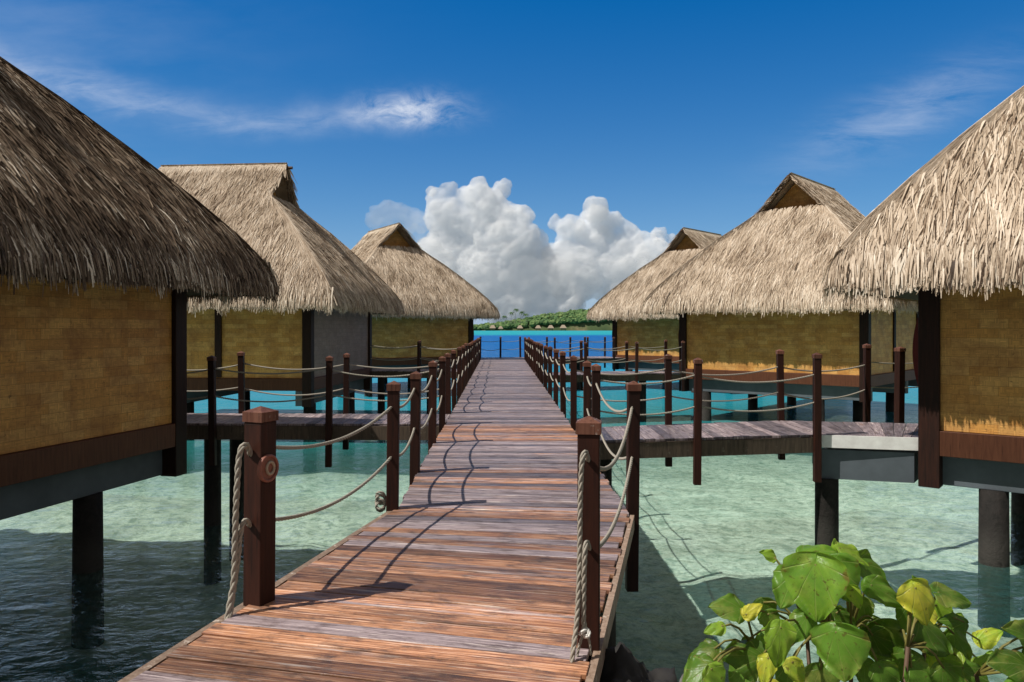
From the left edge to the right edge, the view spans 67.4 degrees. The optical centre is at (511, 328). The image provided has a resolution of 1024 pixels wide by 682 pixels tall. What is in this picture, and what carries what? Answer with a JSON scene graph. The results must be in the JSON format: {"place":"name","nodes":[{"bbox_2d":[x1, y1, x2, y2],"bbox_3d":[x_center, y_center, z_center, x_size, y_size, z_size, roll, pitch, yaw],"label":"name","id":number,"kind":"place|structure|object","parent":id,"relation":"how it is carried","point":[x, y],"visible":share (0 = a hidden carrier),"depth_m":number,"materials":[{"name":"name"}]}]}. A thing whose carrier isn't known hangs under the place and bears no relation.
{"place":"outdoors","nodes":[
{"label":"outdoors","id":0,"kind":"place"},
{"bbox_2d":[0,439,1023,681],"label":"seabed","id":1,"kind":"structure","parent":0,"point":[53,647],"depth_m":14.79,"materials":[{"name":"beige sand"}]},
{"bbox_2d":[0,56,281,649],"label":"overwater bungalow","id":2,"kind":"object","parent":1,"relation":"on","point":[115,252],"visible":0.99,"depth_m":9.95,"materials":[{"name":"brown wood"}]},
{"bbox_2d":[158,162,405,471],"bbox_3d":[-9.549,-0.350,25.445,10.414,10.200,8.607,0,0,5],"label":"overwater bungalow","id":3,"kind":"object","parent":1,"relation":"on","point":[335,293],"visible":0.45,"depth_m":22.59,"materials":[{"name":"plant"}]},
{"bbox_2d":[187,413,450,584],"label":"side walkway","id":4,"kind":"structure","parent":1,"relation":"on","point":[289,426],"depth_m":12.63,"materials":[{"name":"brown wood"}]},
{"bbox_2d":[187,355,438,466],"bbox_3d":[-3.743,1.337,12.435,5.232,1.801,0.133,0,0,1],"label":"rope railing","id":5,"kind":"object","parent":4,"relation":"attached to","point":[212,415],"visible":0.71,"depth_m":12.41,"materials":[{"name":"brown wood"}]},
{"bbox_2d":[187,351,438,449],"bbox_3d":[-4.066,1.332,14.091,5.797,1.835,0.192,0,0,2],"label":"rope railing","id":6,"kind":"object","parent":4,"relation":"attached to","point":[346,388],"visible":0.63,"depth_m":14.04,"materials":[{"name":"brown wood"}]},
{"bbox_2d":[118,359,633,681],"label":"boardwalk","id":7,"kind":"structure","parent":1,"relation":"on","point":[459,564],"depth_m":4.70,"materials":[{"name":"brown wood"}]},
{"bbox_2d":[224,356,445,619],"bbox_3d":[-1.128,1.340,8.253,0.477,1.820,8.441,0,0,2],"label":"rope railing","id":8,"kind":"object","parent":7,"relation":"attached to","point":[256,526],"visible":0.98,"depth_m":4.34,"materials":[{"name":"brown wood"}]},
{"bbox_2d":[257,454,278,482],"bbox_3d":[-1.369,0.786,4.318,0.027,0.158,0.158,0,0,24],"label":"round plaque","id":9,"kind":"object","parent":8,"relation":"attached to","point":[267,467],"visible":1,"depth_m":4.30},
{"bbox_2d":[444,341,473,413],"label":"rope railing","id":10,"kind":"object","parent":7,"relation":"attached to","point":[465,362],"visible":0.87,"depth_m":17.95,"materials":[{"name":"brown wood"}]},
{"bbox_2d":[474,338,480,370],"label":"rope railing","id":11,"kind":"object","parent":7,"relation":"attached to","point":[477,350],"visible":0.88,"depth_m":33.65,"materials":[{"name":"brown wood"}]},
{"bbox_2d":[524,337,535,372],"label":"rope railing","id":12,"kind":"object","parent":7,"relation":"attached to","point":[529,351],"visible":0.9,"depth_m":31.55,"materials":[{"name":"brown wood"}]},
{"bbox_2d":[535,342,576,430],"bbox_3d":[0.907,1.331,18.901,0.137,1.820,13.314,0,0,-1],"label":"rope railing","id":13,"kind":"object","parent":7,"relation":"attached to","point":[541,374],"visible":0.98,"depth_m":16.07,"materials":[{"name":"brown wood"}]},
{"bbox_2d":[570,361,641,681],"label":"rope railing","id":14,"kind":"object","parent":7,"relation":"attached to","point":[586,631],"visible":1,"depth_m":3.73,"materials":[{"name":"brown wood"}]},
{"bbox_2d":[372,369,456,449],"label":"side walkway","id":15,"kind":"structure","parent":1,"relation":"on","point":[381,384],"depth_m":28.11,"materials":[{"name":"brown wood"}]},
{"bbox_2d":[372,340,456,368],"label":"rope railing","id":16,"kind":"object","parent":15,"relation":"attached to","point":[411,357],"visible":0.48,"depth_m":29.61,"materials":[{"name":"brown wood"}]},
{"bbox_2d":[351,223,500,396],"bbox_3d":[-6.899,-0.350,41.294,8.603,10.200,10.417,0,0,-32],"label":"overwater bungalow","id":17,"kind":"object","parent":1,"relation":"on","point":[444,306],"visible":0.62,"depth_m":38.28,"materials":[{"name":"plant"}]},
{"bbox_2d":[370,341,456,371],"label":"rope railing","id":18,"kind":"object","parent":17,"relation":"attached to","point":[418,358],"visible":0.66,"depth_m":27.90,"materials":[{"name":"brown wood"}]},
{"bbox_2d":[481,356,624,389],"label":"side walkway","id":19,"kind":"structure","parent":1,"relation":"on","point":[600,358],"depth_m":40.58,"materials":[{"name":"brown wood"}]},
{"bbox_2d":[479,336,605,369],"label":"rope railing","id":20,"kind":"object","parent":19,"relation":"attached to","point":[546,340],"visible":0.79,"depth_m":41.97,"materials":[{"name":"brown wood"}]},
{"bbox_2d":[528,337,614,370],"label":"rope railing","id":21,"kind":"object","parent":19,"relation":"attached to","point":[554,341],"visible":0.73,"depth_m":40.16,"materials":[{"name":"brown wood"}]},
{"bbox_2d":[0,331,1023,681],"bbox_3d":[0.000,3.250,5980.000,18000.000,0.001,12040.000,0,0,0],"label":"water","id":22,"kind":"structure","parent":0,"point":[838,411],"depth_m":31.99,"materials":[{"name":"blue liquid"}]},
{"bbox_2d":[547,371,685,420],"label":"side walkway","id":23,"kind":"structure","parent":22,"relation":"on","point":[654,376],"depth_m":26.64,"materials":[{"name":"brown wood"}]},
{"bbox_2d":[543,340,667,390],"bbox_3d":[3.295,1.326,27.868,5.125,1.829,0.169,0,0,-14],"label":"rope railing","id":24,"kind":"object","parent":23,"relation":"attached to","point":[626,346],"visible":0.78,"depth_m":28.04,"materials":[{"name":"brown wood"}]},
{"bbox_2d":[543,341,684,390],"bbox_3d":[3.439,1.328,26.263,5.460,1.811,0.146,0,0,-15],"label":"rope railing","id":25,"kind":"object","parent":23,"relation":"attached to","point":[636,348],"visible":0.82,"depth_m":26.46,"materials":[{"name":"brown wood"}]},
{"bbox_2d":[586,227,721,392],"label":"overwater bungalow","id":26,"kind":"object","parent":22,"relation":"on","point":[619,305],"visible":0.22,"depth_m":40.97,"materials":[{"name":"plant"}]},
{"bbox_2d":[575,421,917,604],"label":"side walkway","id":27,"kind":"structure","parent":22,"relation":"on","point":[873,451],"depth_m":11.20,"materials":[{"name":"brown wood"}]},
{"bbox_2d":[591,353,821,484],"bbox_3d":[2.772,1.295,10.871,3.549,1.889,0.147,0,0,-11],"label":"rope railing","id":28,"kind":"object","parent":27,"relation":"attached to","point":[817,420],"visible":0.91,"depth_m":10.93,"materials":[{"name":"brown wood"}]},
{"bbox_2d":[577,344,917,466],"bbox_3d":[4.726,1.249,13.028,7.579,1.958,0.907,0,0,-18],"label":"rope railing","id":29,"kind":"object","parent":27,"relation":"attached to","point":[899,387],"visible":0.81,"depth_m":13.18,"materials":[{"name":"brown wood"}]},
{"bbox_2d":[640,172,917,462],"bbox_3d":[11.134,-0.350,28.397,8.602,10.200,10.417,0,0,42],"label":"overwater bungalow","id":30,"kind":"object","parent":22,"relation":"on","point":[745,296],"visible":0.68,"depth_m":25.52,"materials":[{"name":"plant"}]},
{"bbox_2d":[821,85,1023,636],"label":"overwater bungalow","id":31,"kind":"object","parent":22,"relation":"on","point":[938,238],"visible":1,"depth_m":10.45,"materials":[{"name":"plant"}]},
{"bbox_2d":[0,0,1023,324],"label":"sky","id":32,"kind":"structure","parent":0,"point":[544,153],"materials":[{"name":"blue"}]},
{"bbox_2d":[474,320,611,330],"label":"island hill","id":33,"kind":"structure","parent":0,"point":[606,325],"depth_m":1189.36,"materials":[{"name":"green plant"}]},
{"bbox_2d":[473,309,609,329],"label":"island woods","id":34,"kind":"object","parent":33,"relation":"on","point":[574,316],"visible":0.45,"depth_m":1196.12,"materials":[{"name":"green plant"}]},
{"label":"shore bank","id":35,"kind":"structure","parent":0,"visible":0},
{"bbox_2d":[600,641,676,681],"bbox_3d":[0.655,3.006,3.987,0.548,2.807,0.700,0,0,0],"label":"shore boulder","id":36,"kind":"object","parent":35,"relation":"on","point":[621,663],"visible":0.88,"depth_m":3.89,"materials":[{"name":"stone"}]},
{"bbox_2d":[682,538,1002,681],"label":"leafy shrub","id":37,"kind":"object","parent":35,"relation":"on","point":[815,583],"visible":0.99,"depth_m":2.35,"materials":[{"name":"green plant"}]},
{"bbox_2d":[974,619,1023,681],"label":"leafy shrub","id":38,"kind":"object","parent":35,"relation":"on","point":[1006,662],"visible":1,"depth_m":2.28,"materials":[{"name":"green plant"}]}
]}

